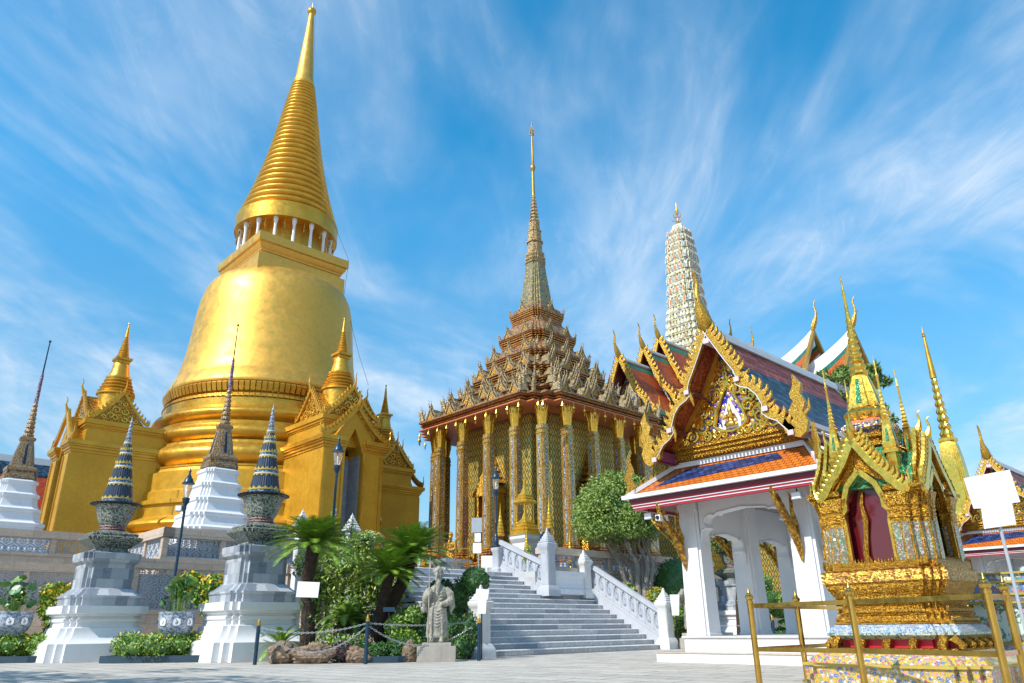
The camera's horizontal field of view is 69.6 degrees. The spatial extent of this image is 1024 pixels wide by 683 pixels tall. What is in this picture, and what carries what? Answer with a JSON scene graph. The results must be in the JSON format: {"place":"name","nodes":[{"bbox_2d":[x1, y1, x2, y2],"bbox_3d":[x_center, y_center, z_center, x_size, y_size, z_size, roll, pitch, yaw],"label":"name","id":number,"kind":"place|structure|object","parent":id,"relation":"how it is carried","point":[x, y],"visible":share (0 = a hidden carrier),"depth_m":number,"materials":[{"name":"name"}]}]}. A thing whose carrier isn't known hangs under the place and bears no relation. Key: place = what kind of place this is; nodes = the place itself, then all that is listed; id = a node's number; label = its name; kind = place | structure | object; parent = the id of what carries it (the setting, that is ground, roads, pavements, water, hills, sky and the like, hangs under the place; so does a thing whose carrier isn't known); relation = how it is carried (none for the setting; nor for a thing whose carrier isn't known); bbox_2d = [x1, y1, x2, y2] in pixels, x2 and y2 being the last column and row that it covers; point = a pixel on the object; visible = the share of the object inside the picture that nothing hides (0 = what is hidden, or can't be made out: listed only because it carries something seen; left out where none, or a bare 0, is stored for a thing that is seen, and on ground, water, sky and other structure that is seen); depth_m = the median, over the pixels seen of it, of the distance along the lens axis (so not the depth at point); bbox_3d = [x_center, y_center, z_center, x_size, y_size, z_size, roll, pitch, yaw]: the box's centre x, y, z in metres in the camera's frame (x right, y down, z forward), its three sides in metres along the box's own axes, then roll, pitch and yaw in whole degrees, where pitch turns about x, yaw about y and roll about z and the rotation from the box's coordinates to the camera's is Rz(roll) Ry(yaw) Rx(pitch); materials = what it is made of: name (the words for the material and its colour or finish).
{"place":"outdoors","nodes":[
{"label":"outdoors","id":0,"kind":"place"},
{"bbox_2d":[0,454,51,509],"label":"gallery building","id":1,"kind":"structure","parent":0,"point":[42,466],"depth_m":60.44,"materials":[{"name":"orange tile"}]},
{"bbox_2d":[327,506,356,627],"bbox_3d":[-5.259,7.169,22.330,1.002,4.379,0.641,-1,-21,0],"label":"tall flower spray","id":2,"kind":"object","parent":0,"point":[355,529],"visible":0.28,"depth_m":22.87,"materials":[{"name":"green plant"}]},
{"bbox_2d":[0,649,807,682],"bbox_3d":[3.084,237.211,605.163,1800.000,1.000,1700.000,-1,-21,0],"label":"pavement","id":3,"kind":"structure","parent":0,"point":[639,666],"depth_m":13.29,"materials":[{"name":"stone"}]},
{"bbox_2d":[0,656,36,662],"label":"planter curb","id":4,"kind":"structure","parent":3,"relation":"on","point":[17,659],"depth_m":19.82,"materials":[{"name":"stone"}]},
{"bbox_2d":[0,632,48,655],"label":"ground shrub","id":5,"kind":"object","parent":4,"relation":"in","point":[24,644],"visible":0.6,"depth_m":20.36,"materials":[{"name":"green plant"}]},
{"bbox_2d":[0,611,34,634],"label":"porcelain pot","id":6,"kind":"object","parent":5,"relation":"on","point":[15,622],"visible":0.97,"depth_m":20.50,"materials":[{"name":"ceramic"}]},
{"bbox_2d":[0,575,36,610],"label":"lotus plant","id":7,"kind":"object","parent":6,"relation":"in","point":[16,590],"visible":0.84,"depth_m":21.00,"materials":[{"name":"green plant"}]},
{"bbox_2d":[36,580,71,633],"bbox_3d":[-13.246,8.265,22.032,2.287,2.212,1.493,-1,-21,0],"label":"flowering bush","id":8,"kind":"object","parent":4,"relation":"on","point":[47,596],"visible":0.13,"depth_m":21.95,"materials":[{"name":"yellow plant"}]},
{"bbox_2d":[0,561,75,635],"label":"balustrade wall","id":9,"kind":"structure","parent":3,"relation":"on","point":[27,569],"depth_m":27.89,"materials":[{"name":"beige stone"}]},
{"bbox_2d":[27,417,148,662],"bbox_3d":[-12.076,5.736,22.243,2.760,7.156,2.760,18,-28,-40],"label":"ceramic pedestal","id":10,"kind":"object","parent":3,"relation":"on","point":[95,611],"visible":1,"depth_m":21.11,"materials":[{"name":"grey stone"}]},
{"bbox_2d":[99,655,199,662],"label":"planter curb","id":11,"kind":"structure","parent":3,"relation":"on","point":[152,659],"depth_m":18.74,"materials":[{"name":"stone"}]},
{"bbox_2d":[108,630,204,658],"bbox_3d":[-9.098,8.126,19.735,3.596,0.783,2.462,-1,-21,0],"label":"ground shrub","id":12,"kind":"object","parent":11,"relation":"in","point":[153,644],"visible":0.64,"depth_m":19.03,"materials":[{"name":"green plant"}]},
{"bbox_2d":[157,612,196,636],"bbox_3d":[-8.953,7.537,19.647,0.950,0.608,0.950,-1,-21,0],"label":"porcelain pot","id":13,"kind":"object","parent":12,"relation":"on","point":[172,623],"visible":0.98,"depth_m":19.32,"materials":[{"name":"ceramic"}]},
{"bbox_2d":[159,576,199,611],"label":"lotus plant","id":14,"kind":"object","parent":13,"relation":"in","point":[180,595],"visible":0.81,"depth_m":19.83,"materials":[{"name":"green plant"}]},
{"bbox_2d":[132,558,225,636],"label":"balustrade wall","id":15,"kind":"structure","parent":3,"relation":"on","point":[148,624],"depth_m":25.67,"materials":[{"name":"beige stone"}]},
{"bbox_2d":[168,468,194,611],"bbox_3d":[-10.200,6.613,22.374,0.450,5.580,0.380,-1,-21,0],"label":"street lamp","id":16,"kind":"object","parent":3,"relation":"on","point":[188,483],"visible":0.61,"depth_m":22.89,"materials":[{"name":"metal"}]},
{"bbox_2d":[176,570,223,616],"bbox_3d":[-8.562,7.899,21.397,2.842,2.460,1.376,-7,-22,16],"label":"flowering bush","id":17,"kind":"object","parent":3,"relation":"on","point":[208,583],"visible":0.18,"depth_m":21.48,"materials":[{"name":"yellow plant"}]},
{"bbox_2d":[181,404,300,662],"bbox_3d":[-7.193,5.222,21.087,2.760,7.156,2.760,18,-28,-40],"label":"ceramic pedestal","id":18,"kind":"object","parent":3,"relation":"on","point":[249,593],"visible":0.95,"depth_m":19.92,"materials":[{"name":"grey stone"}]},
{"bbox_2d":[253,619,260,664],"bbox_3d":[-5.890,6.932,17.023,0.100,0.986,0.095,-1,-21,0],"label":"chain post","id":19,"kind":"object","parent":3,"relation":"on","point":[255,656],"visible":1,"depth_m":16.98,"materials":[{"name":"metal"}]},
{"bbox_2d":[260,627,365,653],"bbox_3d":[-4.592,6.829,16.869,2.657,0.588,0.046,-4,-21,7],"label":"chain","id":20,"kind":"object","parent":19,"relation":"hanging from","point":[354,636],"visible":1,"depth_m":16.77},
{"bbox_2d":[260,623,365,633],"bbox_3d":[-4.595,6.609,16.954,2.658,0.224,0.046,-4,-21,7],"label":"chain","id":21,"kind":"object","parent":19,"relation":"attached to","point":[313,632],"visible":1,"depth_m":16.91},
{"bbox_2d":[0,571,539,625],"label":"terrace floor","id":22,"kind":"structure","parent":3,"relation":"on","point":[530,576],"depth_m":25.81,"materials":[{"name":"stone"}]},
{"bbox_2d":[0,528,88,581],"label":"balustrade wall","id":23,"kind":"structure","parent":22,"relation":"on","point":[50,555],"depth_m":29.47,"materials":[{"name":"beige stone"}]},
{"bbox_2d":[128,527,175,574],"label":"balustrade wall","id":24,"kind":"structure","parent":22,"relation":"on","point":[151,538],"depth_m":28.11,"materials":[{"name":"beige stone"}]},
{"bbox_2d":[149,547,292,561],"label":"terrace","id":25,"kind":"structure","parent":22,"relation":"on","point":[186,549],"depth_m":27.96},
{"bbox_2d":[0,340,50,551],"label":"white mosaic chedi","id":26,"kind":"structure","parent":25,"relation":"on","point":[19,498],"depth_m":32.08,"materials":[{"name":"paint"}]},
{"bbox_2d":[168,324,248,548],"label":"white mosaic chedi","id":27,"kind":"structure","parent":25,"relation":"on","point":[216,502],"depth_m":30.18,"materials":[{"name":"paint"}]},
{"bbox_2d":[40,5,424,566],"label":"golden chedi","id":28,"kind":"structure","parent":25,"relation":"on","point":[275,290],"depth_m":40.52,"materials":[{"name":"gold metal"}]},
{"bbox_2d":[155,527,327,575],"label":"balustrade wall","id":29,"kind":"structure","parent":22,"relation":"on","point":[223,538],"depth_m":27.91,"materials":[{"name":"beige stone"}]},
{"bbox_2d":[421,554,471,569],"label":"hall steps","id":30,"kind":"structure","parent":22,"relation":"on","point":[450,562],"depth_m":31.49,"materials":[{"name":"grey stone"}]},
{"bbox_2d":[443,532,457,558],"bbox_3d":[-2.736,9.565,32.731,0.840,2.175,0.840,-12,-24,27],"label":"gilded guardian","id":31,"kind":"object","parent":22,"relation":"on","point":[451,545],"visible":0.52,"depth_m":32.75,"materials":[{"name":"gold metal"}]},
{"bbox_2d":[455,538,469,568],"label":"brass gate","id":32,"kind":"structure","parent":22,"relation":"on","point":[467,548],"depth_m":27.22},
{"bbox_2d":[471,518,481,566],"bbox_3d":[-1.345,7.724,28.023,0.400,2.000,0.048,-1,-21,0],"label":"notice stand","id":33,"kind":"object","parent":22,"relation":"on","point":[476,525],"visible":0.89,"depth_m":28.15,"materials":[{"name":"grey paint"}]},
{"bbox_2d":[497,506,504,539],"bbox_3d":[-0.451,7.634,28.582,0.337,2.712,0.328,-1,-21,0],"label":"tiered umbrella","id":34,"kind":"object","parent":22,"relation":"on","point":[500,531],"visible":0.81,"depth_m":28.64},
{"bbox_2d":[509,475,539,567],"bbox_3d":[0.512,7.091,28.788,1.240,3.850,1.240,18,-28,-40],"label":"miniature shrine","id":35,"kind":"object","parent":22,"relation":"on","point":[517,536],"visible":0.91,"depth_m":28.47,"materials":[{"name":"gold metal"}]},
{"bbox_2d":[523,544,531,565],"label":"yellow shrub","id":36,"kind":"object","parent":22,"relation":"on","point":[527,549],"visible":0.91,"depth_m":27.07,"materials":[{"name":"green plant"}]},
{"bbox_2d":[418,120,662,572],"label":"tiered spire hall","id":37,"kind":"structure","parent":22,"relation":"on","point":[542,407],"depth_m":37.19,"materials":[{"name":"gold stone"}]},
{"bbox_2d":[473,460,505,561],"bbox_3d":[-1.124,7.742,36.653,0.500,6.370,2.000,18,-28,-40],"label":"door","id":38,"kind":"structure","parent":37,"relation":"in","point":[478,494],"depth_m":36.38,"materials":[{"name":"gold metal"}]},
{"bbox_2d":[578,455,612,551],"bbox_3d":[4.105,7.624,36.525,2.000,6.370,0.500,18,-28,-40],"label":"door","id":39,"kind":"structure","parent":37,"relation":"in","point":[585,546],"depth_m":36.20,"materials":[{"name":"gold metal"}]},
{"bbox_2d":[545,495,553,532],"bbox_3d":[1.446,7.370,28.245,0.337,2.912,0.328,-1,-21,0],"label":"tiered umbrella","id":40,"kind":"object","parent":22,"relation":"on","point":[549,523],"visible":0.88,"depth_m":28.34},
{"bbox_2d":[610,206,812,592],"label":"prang hall","id":41,"kind":"structure","parent":22,"relation":"on","point":[655,374],"depth_m":52.42,"materials":[{"name":"white stone"}]},
{"bbox_2d":[781,299,824,369],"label":"temple hall","id":42,"kind":"structure","parent":22,"relation":"on","point":[805,351],"depth_m":66.51,"materials":[{"name":"paint"}]},
{"bbox_2d":[253,624,299,661],"bbox_3d":[-5.761,7.575,18.513,1.366,0.874,1.357,2,-22,-8],"label":"cycad palm","id":43,"kind":"object","parent":3,"relation":"on","point":[281,636],"visible":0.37,"depth_m":18.50,"materials":[{"name":"green plant"}]},
{"bbox_2d":[267,640,294,663],"bbox_3d":[-5.462,7.347,17.450,0.704,0.513,0.584,-1,-21,0],"label":"boulder","id":44,"kind":"object","parent":3,"relation":"on","point":[278,654],"visible":0.93,"depth_m":17.25,"materials":[{"name":"stone"}]},
{"bbox_2d":[285,564,290,586],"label":"balustrade wall","id":45,"kind":"structure","parent":3,"relation":"on","point":[288,576],"depth_m":24.62,"materials":[{"name":"beige stone"}]},
{"bbox_2d":[290,508,305,624],"bbox_3d":[-6.852,7.586,23.481,0.480,4.470,0.480,18,-28,-40],"label":"stepped finial","id":46,"kind":"object","parent":3,"relation":"on","point":[293,583],"visible":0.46,"depth_m":23.38,"materials":[{"name":"white paint"}]},
{"bbox_2d":[296,581,319,645],"bbox_3d":[-4.924,6.677,17.563,0.550,1.831,0.055,-1,-21,0],"label":"blank board","id":47,"kind":"object","parent":3,"relation":"on","point":[307,589],"visible":1,"depth_m":17.79,"materials":[{"name":"metal"}]},
{"bbox_2d":[263,515,360,646],"bbox_3d":[-5.128,6.200,18.654,2.453,3.546,2.470,-1,-21,0],"label":"cycad palm","id":48,"kind":"object","parent":3,"relation":"on","point":[312,534],"visible":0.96,"depth_m":18.69,"materials":[{"name":"green plant"}]},
{"bbox_2d":[290,566,337,629],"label":"balustrade wall","id":49,"kind":"structure","parent":3,"relation":"on","point":[322,617],"depth_m":23.62,"materials":[{"name":"beige stone"}]},
{"bbox_2d":[290,642,338,663],"bbox_3d":[-4.660,7.297,17.286,1.183,0.466,0.585,-1,-21,0],"label":"boulder","id":50,"kind":"object","parent":3,"relation":"on","point":[327,656],"visible":0.96,"depth_m":17.12,"materials":[{"name":"stone"}]},
{"bbox_2d":[324,436,343,623],"bbox_3d":[-5.472,6.051,22.355,0.380,6.500,0.380,-1,-21,0],"label":"street lamp","id":51,"kind":"object","parent":3,"relation":"on","point":[338,450],"visible":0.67,"depth_m":23.13,"materials":[{"name":"metal"}]},
{"bbox_2d":[330,641,353,662],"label":"purple foliage","id":52,"kind":"object","parent":3,"relation":"on","point":[340,655],"visible":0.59,"depth_m":17.33,"materials":[{"name":"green plant"}]},
{"bbox_2d":[315,628,373,647],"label":"plant","id":53,"kind":"object","parent":3,"relation":"on","point":[330,638],"visible":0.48,"depth_m":17.86,"materials":[{"name":"green plant"}]},
{"bbox_2d":[315,603,374,637],"bbox_3d":[-4.495,7.838,19.955,1.887,1.403,1.806,-18,-27,38],"label":"cycad palm","id":54,"kind":"object","parent":3,"relation":"on","point":[347,613],"visible":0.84,"depth_m":19.88,"materials":[{"name":"green plant"}]},
{"bbox_2d":[288,529,408,628],"bbox_3d":[-4.801,7.286,21.463,3.553,3.534,2.016,-1,-21,0],"label":"weeping bush","id":55,"kind":"object","parent":3,"relation":"on","point":[363,592],"visible":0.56,"depth_m":21.25,"materials":[{"name":"green plant"}]},
{"bbox_2d":[342,513,359,592],"bbox_3d":[-5.279,7.787,23.717,0.480,4.470,0.480,18,-28,-40],"label":"stepped finial","id":56,"kind":"object","parent":3,"relation":"on","point":[357,526],"visible":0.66,"depth_m":24.28,"materials":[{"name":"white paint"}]},
{"bbox_2d":[344,645,360,662],"bbox_3d":[-3.760,7.387,17.431,0.498,0.383,0.411,4,-22,-13],"label":"boulder","id":57,"kind":"object","parent":3,"relation":"on","point":[350,651],"visible":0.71,"depth_m":17.29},
{"bbox_2d":[349,648,371,662],"bbox_3d":[-3.514,7.322,17.181,0.469,0.317,0.416,13,-25,-31],"label":"boulder","id":58,"kind":"object","parent":3,"relation":"on","point":[357,656],"visible":0.87,"depth_m":17.06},
{"bbox_2d":[363,615,369,663],"bbox_3d":[-3.293,6.743,16.708,0.100,1.046,0.095,-1,-21,0],"label":"chain post","id":59,"kind":"object","parent":3,"relation":"on","point":[366,640],"visible":1,"depth_m":16.67,"materials":[{"name":"metal"}]},
{"bbox_2d":[370,621,467,625],"bbox_3d":[-2.194,6.684,17.422,2.591,0.104,0.046,11,-24,-28],"label":"chain","id":60,"kind":"object","parent":59,"relation":"attached to","point":[411,624],"visible":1,"depth_m":17.27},
{"bbox_2d":[369,626,470,645],"bbox_3d":[-2.141,6.890,17.288,2.628,0.491,0.046,10,-24,-26],"label":"chain","id":61,"kind":"object","parent":59,"relation":"attached to","point":[415,644],"visible":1,"depth_m":17.09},
{"bbox_2d":[368,656,405,662],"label":"planter curb","id":62,"kind":"structure","parent":3,"relation":"on","point":[383,659],"depth_m":17.11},
{"bbox_2d":[383,607,394,655],"bbox_3d":[-2.959,6.990,17.586,0.280,1.216,0.040,-1,-21,0],"label":"blank board","id":63,"kind":"object","parent":3,"relation":"on","point":[389,609],"visible":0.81,"depth_m":17.76,"materials":[{"name":"blue paint"}]},
{"bbox_2d":[352,543,427,647],"bbox_3d":[-3.236,6.856,19.436,2.041,2.930,2.100,-1,-21,0],"label":"cycad palm","id":64,"kind":"object","parent":3,"relation":"on","point":[389,563],"visible":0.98,"depth_m":19.43,"materials":[{"name":"green plant"}]},
{"bbox_2d":[315,576,472,644],"bbox_3d":[-3.399,7.771,20.474,4.689,2.367,1.835,-1,-21,0],"label":"shade shrub","id":65,"kind":"object","parent":3,"relation":"on","point":[461,598],"visible":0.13,"depth_m":20.43,"materials":[{"name":"green plant"}]},
{"bbox_2d":[368,637,420,660],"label":"groundcover plant","id":66,"kind":"object","parent":3,"relation":"on","point":[381,647],"visible":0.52,"depth_m":17.40,"materials":[{"name":"green plant"}]},
{"bbox_2d":[384,605,423,643],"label":"shrub","id":67,"kind":"object","parent":3,"relation":"on","point":[413,616],"visible":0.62,"depth_m":18.64,"materials":[{"name":"green plant"}]},
{"bbox_2d":[400,639,416,661],"bbox_3d":[-2.458,7.342,17.530,0.456,0.508,0.421,-1,-21,0],"label":"boulder","id":68,"kind":"object","parent":3,"relation":"on","point":[407,650],"visible":0.84,"depth_m":17.37,"materials":[{"name":"stone"}]},
{"bbox_2d":[372,521,455,643],"bbox_3d":[-2.771,6.773,20.118,2.445,3.590,2.346,17,-27,-38],"label":"cycad palm","id":69,"kind":"object","parent":3,"relation":"on","point":[417,537],"visible":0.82,"depth_m":20.17,"materials":[{"name":"green plant"}]},
{"bbox_2d":[416,642,455,661],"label":"statue plinth","id":70,"kind":"structure","parent":3,"relation":"on","point":[439,652],"depth_m":17.20,"materials":[{"name":"stone"}]},
{"bbox_2d":[422,560,454,642],"bbox_3d":[-1.776,6.234,17.875,0.799,1.982,0.466,0,-21,-3],"label":"guardian statue","id":71,"kind":"object","parent":70,"relation":"on","point":[438,597],"visible":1,"depth_m":17.70,"materials":[{"name":"stone"}]},
{"bbox_2d":[413,611,476,659],"bbox_3d":[-1.825,7.653,19.055,2.114,1.294,1.270,-8,-23,18],"label":"shade shrub","id":72,"kind":"object","parent":3,"relation":"on","point":[465,642],"visible":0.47,"depth_m":18.84,"materials":[{"name":"green plant"}]},
{"bbox_2d":[460,566,489,596],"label":"ball shrub","id":73,"kind":"object","parent":3,"relation":"on","point":[473,579],"visible":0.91,"depth_m":20.34,"materials":[{"name":"green plant"}]},
{"bbox_2d":[477,617,480,660],"bbox_3d":[-0.788,7.102,17.628,0.100,0.986,0.095,-1,-21,0],"label":"chain post","id":74,"kind":"object","parent":3,"relation":"on","point":[479,640],"visible":1,"depth_m":17.58,"materials":[{"name":"metal"}]},
{"bbox_2d":[475,589,488,658],"bbox_3d":[-0.748,7.067,18.464,0.360,1.656,0.056,-1,-21,0],"label":"blank board","id":75,"kind":"object","parent":3,"relation":"on","point":[481,596],"visible":1,"depth_m":18.63,"materials":[{"name":"metal"}]},
{"bbox_2d":[368,528,679,658],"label":"stone staircase","id":76,"kind":"structure","parent":3,"relation":"on","point":[518,607],"depth_m":24.85,"materials":[{"name":"white stone"}]},
{"bbox_2d":[481,556,492,578],"bbox_3d":[-0.886,7.964,25.929,0.309,0.820,0.309,-19,-28,38],"label":"blank board","id":77,"kind":"object","parent":76,"relation":"on","point":[486,562],"visible":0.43,"depth_m":25.99,"materials":[{"name":"white metal"}]},
{"bbox_2d":[491,466,500,546],"bbox_3d":[-0.622,6.382,28.640,0.380,3.130,0.380,-1,-21,0],"label":"street lamp","id":78,"kind":"object","parent":76,"relation":"on","point":[495,477],"visible":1,"depth_m":28.74,"materials":[{"name":"metal"}]},
{"bbox_2d":[556,571,584,594],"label":"retaining wall","id":79,"kind":"structure","parent":76,"relation":"on","point":[569,583],"depth_m":26.72,"materials":[{"name":"white paint"}]},
{"bbox_2d":[570,469,663,644],"bbox_3d":[4.203,8.403,28.923,3.869,6.663,3.963,-1,-21,0],"label":"topiary tree","id":80,"kind":"object","parent":3,"relation":"on","point":[605,510],"visible":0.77,"depth_m":28.58,"materials":[{"name":"green plant"}]},
{"bbox_2d":[622,581,640,611],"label":"orchid plant","id":81,"kind":"object","parent":80,"relation":"attached to","point":[631,586],"visible":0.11,"depth_m":27.96,"materials":[{"name":"green plant"}]},
{"bbox_2d":[535,547,714,639],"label":"balustrade wall","id":82,"kind":"structure","parent":3,"relation":"on","point":[607,558],"depth_m":28.70,"materials":[{"name":"beige stone"}]},
{"bbox_2d":[645,587,667,628],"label":"yellow shrub","id":83,"kind":"object","parent":3,"relation":"on","point":[652,596],"visible":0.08,"depth_m":27.15,"materials":[{"name":"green plant"}]},
{"bbox_2d":[653,557,683,632],"bbox_3d":[6.580,10.086,29.320,2.552,2.972,2.213,-1,-21,0],"label":"clipped shrub","id":84,"kind":"object","parent":3,"relation":"on","point":[669,578],"visible":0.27,"depth_m":28.88,"materials":[{"name":"green plant"}]},
{"bbox_2d":[670,594,678,648],"bbox_3d":[5.549,9.434,24.827,0.330,1.716,0.053,-1,-21,0],"label":"blank board","id":85,"kind":"object","parent":3,"relation":"on","point":[674,600],"visible":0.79,"depth_m":24.98,"materials":[{"name":"metal"}]},
{"bbox_2d":[673,610,686,639],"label":"shrub","id":86,"kind":"object","parent":3,"relation":"on","point":[680,625],"visible":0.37,"depth_m":25.58,"materials":[{"name":"green plant"}]},
{"bbox_2d":[679,633,686,648],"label":"statue plinth","id":87,"kind":"structure","parent":3,"relation":"on","point":[681,643],"depth_m":24.61,"materials":[{"name":"stone"}]},
{"bbox_2d":[678,589,686,628],"bbox_3d":[6.115,8.856,25.118,0.903,2.006,0.530,-12,-24,27],"label":"guardian statue","id":88,"kind":"object","parent":87,"relation":"on","point":[681,597],"visible":0.25,"depth_m":25.13,"materials":[{"name":"stone"}]},
{"bbox_2d":[714,551,736,634],"bbox_3d":[11.759,12.129,39.433,2.760,7.156,2.760,18,-28,-40],"label":"ceramic pedestal","id":89,"kind":"object","parent":3,"relation":"on","point":[726,585],"visible":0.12,"depth_m":38.42,"materials":[{"name":"grey stone"}]},
{"bbox_2d":[710,536,772,634],"bbox_3d":[9.196,9.118,29.139,3.134,5.376,2.715,-1,-21,0],"label":"garden tree","id":90,"kind":"object","parent":3,"relation":"on","point":[713,543],"visible":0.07,"depth_m":29.04,"materials":[{"name":"green plant"}]},
{"bbox_2d":[736,573,785,631],"bbox_3d":[8.896,9.416,25.927,1.929,2.622,1.714,-1,-21,0],"label":"clipped shrub","id":91,"kind":"object","parent":3,"relation":"on","point":[773,596],"visible":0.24,"depth_m":25.61,"materials":[{"name":"green plant"}]},
{"bbox_2d":[621,270,916,665],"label":"open pavilion","id":92,"kind":"structure","parent":3,"relation":"on","point":[752,420],"depth_m":16.09,"materials":[{"name":"white paint"}]},
{"bbox_2d":[644,510,653,519],"bbox_3d":[3.055,3.869,16.481,0.088,0.210,0.200,18,-28,-40],"label":"floodlight","id":93,"kind":"object","parent":92,"relation":"attached to","point":[648,515],"visible":1,"depth_m":16.43,"materials":[{"name":"grey paint"}]},
{"bbox_2d":[790,488,802,499],"bbox_3d":[5.452,2.916,14.115,0.088,0.210,0.200,18,-28,-40],"label":"floodlight","id":94,"kind":"object","parent":92,"relation":"attached to","point":[796,495],"visible":1,"depth_m":14.07,"materials":[{"name":"grey paint"}]},
{"bbox_2d":[714,574,839,628],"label":"balustrade wall","id":95,"kind":"structure","parent":3,"relation":"on","point":[717,578],"depth_m":42.48,"materials":[{"name":"beige stone"}]},
{"bbox_2d":[807,296,877,449],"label":"temple hall","id":96,"kind":"structure","parent":3,"relation":"on","point":[837,353],"depth_m":62.91,"materials":[{"name":"paint"}]},
{"bbox_2d":[814,358,947,471],"bbox_3d":[12.627,5.119,24.398,3.916,9.281,2.031,-1,-21,0],"label":"background tree","id":97,"kind":"object","parent":3,"relation":"on","point":[840,375],"visible":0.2,"depth_m":25.37,"materials":[{"name":"green plant"}]},
{"bbox_2d":[745,571,1023,682],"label":"brass railing","id":98,"kind":"object","parent":3,"relation":"on","point":[1000,653],"visible":0.95,"depth_m":7.81,"materials":[{"name":"metal"}]},
{"bbox_2d":[802,277,1022,682],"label":"golden shrine","id":99,"kind":"object","parent":3,"relation":"on","point":[883,502],"visible":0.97,"depth_m":9.24,"materials":[{"name":"gold metal"}]},
{"bbox_2d":[921,326,968,605],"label":"gilded spire chedi","id":100,"kind":"structure","parent":3,"relation":"on","point":[953,460],"depth_m":36.18,"materials":[{"name":"gold metal"}]},
{"bbox_2d":[958,425,1023,572],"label":"open pavilion","id":101,"kind":"structure","parent":3,"relation":"on","point":[983,548],"depth_m":29.66,"materials":[{"name":"white paint"}]},
{"bbox_2d":[964,470,1023,629],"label":"blank sign","id":102,"kind":"object","parent":3,"relation":"on","point":[994,496],"visible":1,"depth_m":6.45,"materials":[{"name":"grey paint"}]},
{"bbox_2d":[0,0,1023,570],"label":"sky","id":103,"kind":"structure","parent":0,"point":[801,146],"materials":[{"name":"blue"}]},
{"bbox_2d":[967,571,1023,649],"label":"tiled platform","id":104,"kind":"structure","parent":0,"point":[978,605],"depth_m":10.01,"materials":[{"name":"multicoloured tile"}]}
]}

